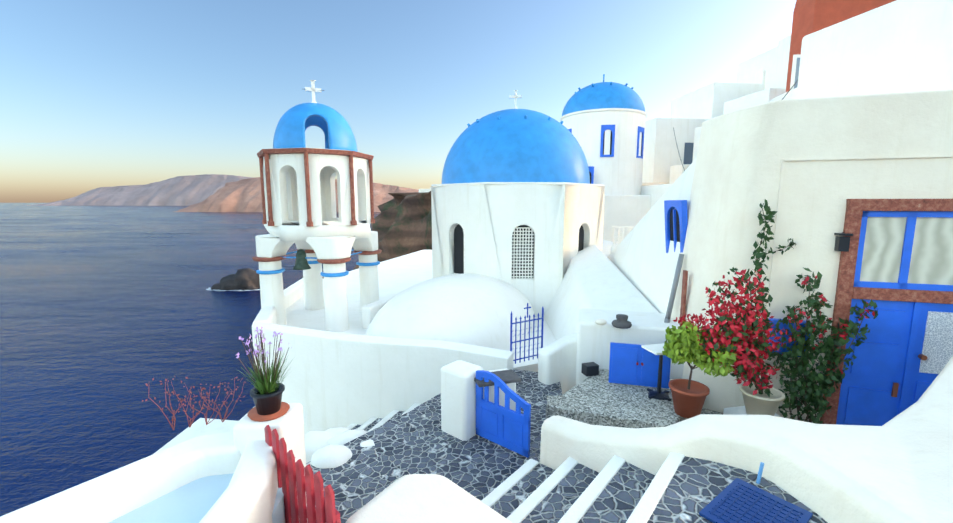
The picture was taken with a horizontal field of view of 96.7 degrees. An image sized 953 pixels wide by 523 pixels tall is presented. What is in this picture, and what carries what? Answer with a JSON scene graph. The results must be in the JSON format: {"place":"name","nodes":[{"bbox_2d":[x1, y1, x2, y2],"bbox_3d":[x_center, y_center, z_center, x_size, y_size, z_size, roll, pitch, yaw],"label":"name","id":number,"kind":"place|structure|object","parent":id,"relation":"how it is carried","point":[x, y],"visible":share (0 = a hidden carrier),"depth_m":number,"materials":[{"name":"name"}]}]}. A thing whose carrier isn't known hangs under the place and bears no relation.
{"place":"outdoors","nodes":[
{"label":"outdoors","id":0,"kind":"place"},
{"bbox_2d":[23,174,253,205],"bbox_3d":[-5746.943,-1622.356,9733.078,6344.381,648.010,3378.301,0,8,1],"label":"island","id":1,"kind":"structure","parent":0,"point":[188,190],"depth_m":8531.04,"materials":[{"name":"grey stone"}]},
{"bbox_2d":[0,203,380,516],"bbox_3d":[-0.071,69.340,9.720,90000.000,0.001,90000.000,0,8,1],"label":"sea","id":2,"kind":"structure","parent":0,"point":[107,313],"depth_m":231.21,"materials":[{"name":"liquid"}]},
{"bbox_2d":[211,283,219,289],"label":"islet rock","id":3,"kind":"object","parent":2,"relation":"in","point":[216,286],"visible":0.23,"depth_m":342.18,"materials":[{"name":"grey stone"}]},
{"bbox_2d":[206,288,259,290],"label":"sea foam","id":4,"kind":"object","parent":2,"relation":"on","point":[227,290],"visible":0.1,"depth_m":338.00,"materials":[{"name":"white"}]},
{"bbox_2d":[219,268,259,290],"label":"islet rock","id":5,"kind":"object","parent":2,"relation":"in","point":[245,279],"visible":0.73,"depth_m":342.77,"materials":[{"name":"brown stone"}]},
{"bbox_2d":[174,177,418,211],"bbox_3d":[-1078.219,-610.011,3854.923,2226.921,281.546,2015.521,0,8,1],"label":"headland","id":6,"kind":"structure","parent":2,"relation":"in","point":[243,195],"depth_m":3106.02,"materials":[{"name":"brown stone"}]},
{"bbox_2d":[154,418,237,453],"bbox_3d":[0.724,8.748,6.145,14.500,9.000,8.800,0,8,1],"label":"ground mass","id":7,"kind":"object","parent":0,"point":[199,427],"visible":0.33,"depth_m":9.39,"materials":[{"name":"white paint"}]},
{"bbox_2d":[142,377,245,429],"bbox_3d":[-3.478,1.722,5.258,1.064,0.667,0.392,-1,8,-9],"label":"dry shrub","id":8,"kind":"object","parent":7,"relation":"on","point":[197,413],"visible":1,"depth_m":5.24,"materials":[{"name":"red plant"}]},
{"bbox_2d":[252,321,512,434],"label":"wall","id":9,"kind":"structure","parent":7,"relation":"on","point":[335,379],"depth_m":8.28,"materials":[{"name":"white paint"}]},
{"bbox_2d":[109,473,284,522],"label":"pool","id":10,"kind":"structure","parent":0,"point":[194,501],"depth_m":3.50,"materials":[{"name":"blue liquid"}]},
{"bbox_2d":[255,231,377,259],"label":"arches","id":11,"kind":"structure","parent":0,"point":[326,248],"depth_m":11.09,"materials":[{"name":"white paint"}]},
{"bbox_2d":[263,223,370,241],"bbox_3d":[-4.459,-0.904,12.108,3.056,0.396,3.056,0,8,1],"label":"tower base","id":12,"kind":"object","parent":11,"relation":"on","point":[288,233],"visible":0.65,"depth_m":10.89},
{"bbox_2d":[280,249,362,258],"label":"tie beams","id":13,"kind":"structure","parent":11,"relation":"attached to","point":[313,257],"depth_m":11.37,"materials":[{"name":"brown wood"}]},
{"bbox_2d":[293,249,310,269],"bbox_3d":[-4.661,-0.069,11.276,0.470,0.526,0.470,0,8,1],"label":"bell","id":14,"kind":"object","parent":13,"relation":"hanging from","point":[301,262],"visible":1,"depth_m":11.16,"materials":[{"name":"green metal"}]},
{"bbox_2d":[263,154,370,225],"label":"bell tower","id":15,"kind":"structure","parent":0,"point":[288,187],"depth_m":11.02,"materials":[{"name":"white paint"}]},
{"bbox_2d":[273,103,357,151],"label":"dome","id":16,"kind":"structure","parent":15,"relation":"on","point":[295,122],"depth_m":11.01,"materials":[{"name":"blue paint"}]},
{"bbox_2d":[302,80,323,102],"bbox_3d":[-4.459,-4.593,11.589,0.581,0.677,0.235,-4,9,-29],"label":"cross","id":17,"kind":"object","parent":16,"relation":"on","point":[313,89],"visible":0.83,"depth_m":11.55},
{"bbox_2d":[257,148,374,226],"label":"decorative trim","id":18,"kind":"structure","parent":15,"relation":"attached to","point":[264,153],"depth_m":10.80,"materials":[{"name":"paint"}]},
{"bbox_2d":[353,191,431,269],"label":"cliff rock","id":19,"kind":"object","parent":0,"point":[402,225],"visible":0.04,"depth_m":148.06,"materials":[{"name":"brown stone"}]},
{"bbox_2d":[419,35,790,207],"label":"town houses","id":20,"kind":"structure","parent":19,"relation":"on","point":[762,78],"depth_m":24.15,"materials":[{"name":"white paint"}]},
{"bbox_2d":[683,143,693,163],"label":"town house windows","id":21,"kind":"structure","parent":20,"relation":"in","point":[688,153],"depth_m":24.20,"materials":[{"name":"glass"}]},
{"bbox_2d":[0,0,795,202],"label":"sky","id":22,"kind":"structure","parent":0,"point":[94,94],"materials":[{"name":"blue"}]},
{"bbox_2d":[285,250,563,393],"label":"church terrace ground","id":23,"kind":"structure","parent":0,"point":[396,275],"depth_m":14.47,"materials":[{"name":"white paint"}]},
{"bbox_2d":[253,278,303,323],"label":"terrace wall","id":24,"kind":"structure","parent":23,"relation":"on","point":[294,292],"depth_m":13.54,"materials":[{"name":"white paint"}]},
{"bbox_2d":[258,253,378,331],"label":"columns","id":25,"kind":"structure","parent":23,"relation":"on","point":[333,295],"depth_m":11.44,"materials":[{"name":"white paint"}]},
{"bbox_2d":[252,249,381,276],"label":"column bands","id":26,"kind":"object","parent":25,"relation":"on","point":[318,261],"visible":0.71,"depth_m":11.20,"materials":[{"name":"paint"}]},
{"bbox_2d":[362,292,399,328],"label":"wall","id":27,"kind":"structure","parent":23,"relation":"on","point":[370,311],"depth_m":11.38,"materials":[{"name":"white paint"}]},
{"bbox_2d":[365,274,534,350],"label":"vaulted roof","id":28,"kind":"structure","parent":23,"relation":"on","point":[473,309],"depth_m":9.72,"materials":[{"name":"white paint"}]},
{"bbox_2d":[431,182,604,317],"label":"church building","id":29,"kind":"structure","parent":23,"relation":"on","point":[489,217],"depth_m":12.27,"materials":[{"name":"white paint"}]},
{"bbox_2d":[442,109,589,183],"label":"church dome","id":30,"kind":"structure","parent":29,"relation":"on","point":[516,145],"depth_m":12.55,"materials":[{"name":"blue paint"}]},
{"bbox_2d":[509,90,521,108],"bbox_3d":[1.316,-5.388,14.251,0.408,0.720,0.235,5,9,30],"label":"cross","id":31,"kind":"object","parent":30,"relation":"on","point":[515,96],"visible":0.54,"depth_m":14.21,"materials":[{"name":"white paint"}]},
{"bbox_2d":[454,224,583,278],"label":"window grilles","id":32,"kind":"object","parent":29,"relation":"in","point":[522,251],"depth_m":12.39,"materials":[{"name":"black metal"}]},
{"bbox_2d":[602,240,617,256],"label":"church wall","id":33,"kind":"structure","parent":23,"relation":"on","point":[606,247],"depth_m":15.54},
{"bbox_2d":[603,195,650,243],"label":"building wall","id":34,"kind":"structure","parent":23,"relation":"on","point":[626,210],"depth_m":19.93,"materials":[{"name":"white paint"}]},
{"bbox_2d":[671,89,952,422],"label":"house","id":35,"kind":"structure","parent":23,"relation":"on","point":[742,153],"depth_m":5.96,"materials":[{"name":"white paint"}]},
{"bbox_2d":[576,308,683,384],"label":"low wall","id":36,"kind":"structure","parent":35,"relation":"attached to","point":[594,339],"depth_m":7.59,"materials":[{"name":"white paint"}]},
{"bbox_2d":[594,319,606,324],"bbox_3d":[2.184,1.062,7.447,0.205,0.108,0.162,0,8,1],"label":"stone","id":37,"kind":"object","parent":36,"relation":"on","point":[600,321],"visible":1,"depth_m":7.39,"materials":[{"name":"white stone"}]},
{"bbox_2d":[612,314,631,328],"bbox_3d":[2.521,1.026,7.346,0.340,0.200,0.340,0,8,1],"label":"dark ledge pot","id":38,"kind":"object","parent":36,"relation":"on","point":[621,322],"visible":1,"depth_m":7.26,"materials":[{"name":"ceramic"}]},
{"bbox_2d":[770,88,796,101],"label":"stair block","id":39,"kind":"structure","parent":35,"relation":"attached to","point":[792,94],"depth_m":12.57,"materials":[{"name":"white paint"}]},
{"bbox_2d":[834,232,852,251],"bbox_3d":[5.013,-0.273,5.807,0.160,0.260,0.160,2,8,16],"label":"wall lantern","id":40,"kind":"object","parent":35,"relation":"attached to","point":[842,242],"depth_m":5.76,"materials":[{"name":"black metal"}]},
{"bbox_2d":[760,154,952,383],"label":"house panel lines","id":41,"kind":"object","parent":35,"relation":"attached to","point":[780,196],"visible":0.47,"depth_m":5.90,"materials":[{"name":"white paint"}]},
{"bbox_2d":[796,0,952,98],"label":"house block","id":42,"kind":"structure","parent":35,"relation":"attached to","point":[898,46],"depth_m":7.79,"materials":[{"name":"white paint"}]},
{"bbox_2d":[673,80,797,170],"bbox_3d":[9.186,-4.943,16.628,0.132,3.421,15.948,2,8,14],"label":"overhead cable","id":43,"kind":"object","parent":42,"relation":"attached to","point":[782,99],"visible":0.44,"depth_m":20.67,"materials":[{"name":"plastic"}]},
{"bbox_2d":[820,199,952,423],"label":"door frame","id":44,"kind":"object","parent":35,"relation":"attached to","point":[847,292],"visible":0.67,"depth_m":5.72,"materials":[{"name":"brown stone"}]},
{"bbox_2d":[836,211,952,425],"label":"door","id":45,"kind":"structure","parent":44,"relation":"in","point":[903,353],"depth_m":5.73,"materials":[{"name":"blue wood"}]},
{"bbox_2d":[346,474,511,522],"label":"stair parapet","id":46,"kind":"structure","parent":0,"point":[422,498],"depth_m":3.24,"materials":[{"name":"white paint"}]},
{"bbox_2d":[351,369,561,455],"bbox_3d":[-1.174,3.358,6.999,5.980,1.956,5.100,3,9,21],"label":"path cobble","id":47,"kind":"object","parent":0,"point":[532,390],"visible":0.02,"depth_m":7.38,"materials":[{"name":"stone"}]},
{"bbox_2d":[346,403,420,431],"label":"stair steps","id":48,"kind":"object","parent":47,"relation":"on","point":[384,420],"depth_m":8.01,"materials":[{"name":"white paint"}]},
{"bbox_2d":[304,431,335,462],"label":"wall","id":49,"kind":"structure","parent":48,"relation":"on","point":[315,441],"depth_m":6.19,"materials":[{"name":"white paint"}]},
{"bbox_2d":[326,427,350,434],"bbox_3d":[-2.241,2.818,6.739,0.556,0.300,0.450,0,8,1],"label":"white rock","id":50,"kind":"object","parent":48,"relation":"on","point":[338,430],"visible":0.23,"depth_m":6.71,"materials":[{"name":"white stone"}]},
{"bbox_2d":[328,429,367,444],"bbox_3d":[-1.849,2.728,6.246,0.639,0.448,0.613,-3,9,-22],"label":"white rock","id":51,"kind":"object","parent":48,"relation":"on","point":[344,437],"visible":0.29,"depth_m":6.17,"materials":[{"name":"white stone"}]},
{"bbox_2d":[538,333,576,393],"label":"wall","id":52,"kind":"structure","parent":47,"relation":"on","point":[557,360],"depth_m":7.89,"materials":[{"name":"white paint"}]},
{"bbox_2d":[510,303,543,363],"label":"iron gate","id":53,"kind":"structure","parent":52,"relation":"attached to","point":[525,328],"depth_m":8.17,"materials":[{"name":"blue metal"}]},
{"bbox_2d":[441,360,482,440],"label":"gate pier","id":54,"kind":"structure","parent":0,"point":[458,401],"depth_m":5.98,"materials":[{"name":"white paint"}]},
{"bbox_2d":[306,397,827,522],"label":"cobble stair treads","id":55,"kind":"object","parent":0,"point":[418,440],"visible":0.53,"depth_m":4.85,"materials":[{"name":"grey stone"}]},
{"bbox_2d":[0,432,240,522],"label":"terrace parapet","id":56,"kind":"structure","parent":55,"relation":"attached to","point":[113,495],"depth_m":3.47,"materials":[{"name":"white paint"}]},
{"bbox_2d":[199,440,277,522],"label":"terrace wall","id":57,"kind":"structure","parent":55,"relation":"on","point":[248,495],"depth_m":3.22,"materials":[{"name":"white paint"}]},
{"bbox_2d":[233,403,307,522],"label":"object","id":58,"kind":"structure","parent":55,"relation":"attached to","point":[288,426],"depth_m":3.96,"materials":[{"name":"white paint"}]},
{"bbox_2d":[247,383,289,421],"bbox_3d":[-2.005,1.343,4.079,0.370,0.240,0.370,0,8,1],"label":"flower pot","id":59,"kind":"object","parent":58,"relation":"on","point":[269,407],"visible":0.77,"depth_m":3.99,"materials":[{"name":"grey plastic"}]},
{"bbox_2d":[236,327,294,394],"bbox_3d":[-2.002,0.939,4.030,0.520,0.635,0.474,-3,8,-18],"label":"lavender plant","id":60,"kind":"object","parent":59,"relation":"on","point":[263,384],"visible":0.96,"depth_m":4.01,"materials":[{"name":"green plant"}]},
{"bbox_2d":[264,425,340,522],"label":"picket fence","id":61,"kind":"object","parent":55,"relation":"attached to","point":[309,489],"depth_m":3.35,"materials":[{"name":"paint"}]},
{"bbox_2d":[310,445,351,468],"bbox_3d":[-1.898,2.628,5.563,0.572,0.356,0.489,0,8,1],"label":"white rock","id":62,"kind":"object","parent":55,"relation":"on","point":[330,456],"visible":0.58,"depth_m":5.43,"materials":[{"name":"white stone"}]},
{"bbox_2d":[360,439,374,446],"bbox_3d":[-1.533,2.680,5.859,0.561,0.335,0.433,0,8,1],"label":"white rock","id":63,"kind":"object","parent":55,"relation":"on","point":[368,443],"visible":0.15,"depth_m":5.86,"materials":[{"name":"white stone"}]},
{"bbox_2d":[483,368,515,410],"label":"steps","id":64,"kind":"structure","parent":55,"relation":"on","point":[512,386],"depth_m":6.19,"materials":[{"name":"white paint"}]},
{"bbox_2d":[474,369,520,386],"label":"slate slab","id":65,"kind":"structure","parent":64,"relation":"on","point":[508,376],"depth_m":5.93,"materials":[{"name":"grey stone"}]},
{"bbox_2d":[476,370,530,457],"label":"blue gate","id":66,"kind":"structure","parent":64,"relation":"attached to","point":[506,426],"depth_m":5.69,"materials":[{"name":"blue wood"}]},
{"bbox_2d":[481,452,684,522],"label":"stair edges","id":67,"kind":"object","parent":55,"relation":"attached to","point":[644,509],"visible":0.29,"depth_m":3.85,"materials":[{"name":"white paint"}]},
{"bbox_2d":[699,478,812,522],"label":"blue steel hatch","id":68,"kind":"object","parent":55,"relation":"on","point":[737,500],"visible":1,"depth_m":3.19,"materials":[{"name":"blue metal"}]},
{"bbox_2d":[756,462,763,483],"bbox_3d":[2.354,1.756,3.515,0.048,0.183,0.028,0,8,1],"label":"pole","id":69,"kind":"object","parent":55,"relation":"on","point":[760,471],"visible":1,"depth_m":3.51,"materials":[{"name":"blue metal"}]},
{"bbox_2d":[544,245,658,339],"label":"wall","id":70,"kind":"structure","parent":0,"point":[594,277],"depth_m":10.29,"materials":[{"name":"white paint"}]},
{"bbox_2d":[560,108,646,194],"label":"tower wall","id":71,"kind":"structure","parent":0,"point":[620,172],"depth_m":19.93,"materials":[{"name":"white paint"}]},
{"bbox_2d":[588,166,593,183],"bbox_3d":[5.182,-3.837,19.833,0.600,1.200,0.080,-1,8,-8],"label":"window frame","id":72,"kind":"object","parent":71,"relation":"in","point":[591,171],"depth_m":19.80,"materials":[{"name":"blue wood"}]},
{"bbox_2d":[562,74,644,115],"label":"church dome","id":73,"kind":"structure","parent":71,"relation":"on","point":[601,95],"depth_m":19.87,"materials":[{"name":"blue paint"}]},
{"bbox_2d":[568,125,644,158],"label":"window frames","id":74,"kind":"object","parent":71,"relation":"in","point":[612,129],"depth_m":19.75,"materials":[{"name":"blue wood"}]},
{"bbox_2d":[611,226,634,252],"bbox_3d":[4.816,-0.352,13.519,1.000,1.550,0.220,2,8,12],"label":"lattice","id":75,"kind":"object","parent":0,"point":[613,246],"visible":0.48,"depth_m":13.47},
{"bbox_2d":[546,369,722,427],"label":"pebble terrace","id":76,"kind":"structure","parent":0,"point":[600,399],"depth_m":6.25,"materials":[{"name":"grey gravel"}]},
{"bbox_2d":[581,362,598,376],"bbox_3d":[1.976,1.871,7.365,0.240,0.180,0.180,-2,8,-16],"label":"box","id":77,"kind":"object","parent":76,"relation":"on","point":[590,369],"visible":1,"depth_m":7.29,"materials":[{"name":"grey plastic"}]},
{"bbox_2d":[609,342,670,388],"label":"cabinet doors","id":78,"kind":"structure","parent":76,"relation":"on","point":[625,358],"depth_m":6.82,"materials":[{"name":"blue wood"}]},
{"bbox_2d":[641,343,670,400],"bbox_3d":[2.821,1.696,6.506,0.450,0.765,0.417,-2,8,-14],"label":"patio pedestal table","id":79,"kind":"object","parent":76,"relation":"on","point":[657,349],"visible":0.9,"depth_m":6.49,"materials":[{"name":"black metal"}]},
{"bbox_2d":[669,379,709,417],"bbox_3d":[2.988,1.954,5.986,0.519,0.400,0.519,0,8,1],"label":"terracotta pot","id":80,"kind":"object","parent":76,"relation":"on","point":[687,403],"visible":1,"depth_m":5.86,"materials":[{"name":"brown ceramic"}]},
{"bbox_2d":[662,314,739,389],"bbox_3d":[3.120,1.258,5.898,1.000,1.109,0.950,3,9,21],"label":"lime bush","id":81,"kind":"object","parent":80,"relation":"on","point":[682,346],"visible":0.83,"depth_m":5.68,"materials":[{"name":"green plant"}]},
{"bbox_2d":[723,383,784,417],"bbox_3d":[3.900,2.160,5.846,0.600,0.790,0.600,-2,8,-11],"label":"cream pot","id":82,"kind":"object","parent":76,"relation":"on","point":[760,404],"visible":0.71,"depth_m":5.72,"materials":[{"name":"beige ceramic"}]},
{"bbox_2d":[697,199,795,396],"bbox_3d":[3.738,0.537,5.719,1.752,2.748,0.708,-2,8,-14],"label":"bougainvillea vine","id":83,"kind":"object","parent":82,"relation":"in","point":[751,350],"visible":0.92,"depth_m":5.59,"materials":[{"name":"red plant"}]},
{"bbox_2d":[767,268,877,423],"bbox_3d":[4.751,1.305,5.888,1.322,2.425,0.350,1,8,10],"label":"flowering shrub","id":84,"kind":"object","parent":76,"relation":"on","point":[811,394],"visible":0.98,"depth_m":5.87,"materials":[{"name":"green plant"}]},
{"bbox_2d":[607,159,695,313],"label":"wall","id":85,"kind":"structure","parent":0,"point":[642,260],"depth_m":8.96,"materials":[{"name":"white paint"}]},
{"bbox_2d":[664,200,687,253],"bbox_3d":[3.765,-0.542,7.992,0.216,1.224,0.720,0,8,1],"label":"window","id":86,"kind":"structure","parent":85,"relation":"in","point":[676,221],"depth_m":7.93,"materials":[{"name":"blue wood"}]},
{"bbox_2d":[664,254,683,322],"bbox_3d":[3.513,0.510,7.605,0.371,1.305,0.176,-4,9,-29],"label":"pole","id":87,"kind":"object","parent":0,"point":[674,288],"visible":0.85,"depth_m":7.60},
{"bbox_2d":[679,270,687,324],"bbox_3d":[3.596,0.898,7.388,0.040,1.500,0.100,0,8,1],"label":"wooden plank","id":88,"kind":"object","parent":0,"point":[684,292],"visible":0.64,"depth_m":7.32,"materials":[{"name":"brown wood"}]},
{"bbox_2d":[540,356,952,522],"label":"stair parapet","id":89,"kind":"structure","parent":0,"point":[898,468],"depth_m":3.51,"materials":[{"name":"white paint"}]},
{"bbox_2d":[768,318,809,356],"bbox_3d":[4.513,1.104,6.138,0.500,0.520,0.120,2,8,17],"label":"window","id":90,"kind":"structure","parent":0,"point":[781,325],"depth_m":6.10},
{"bbox_2d":[786,0,895,91],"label":"red house","id":91,"kind":"structure","parent":0,"point":[811,16],"depth_m":13.91,"materials":[{"name":"paint"}]},
{"bbox_2d":[790,54,800,89],"bbox_3d":[12.841,-5.568,14.169,4.650,3.620,0.200,0,8,1],"label":"window frame","id":92,"kind":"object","parent":91,"relation":"attached to","point":[793,72],"depth_m":14.10,"materials":[{"name":"white paint"}]},
{"bbox_2d":[794,58,799,88],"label":"red house windows","id":93,"kind":"structure","parent":91,"relation":"in","point":[797,71],"depth_m":14.08,"materials":[{"name":"glass"}]}
]}

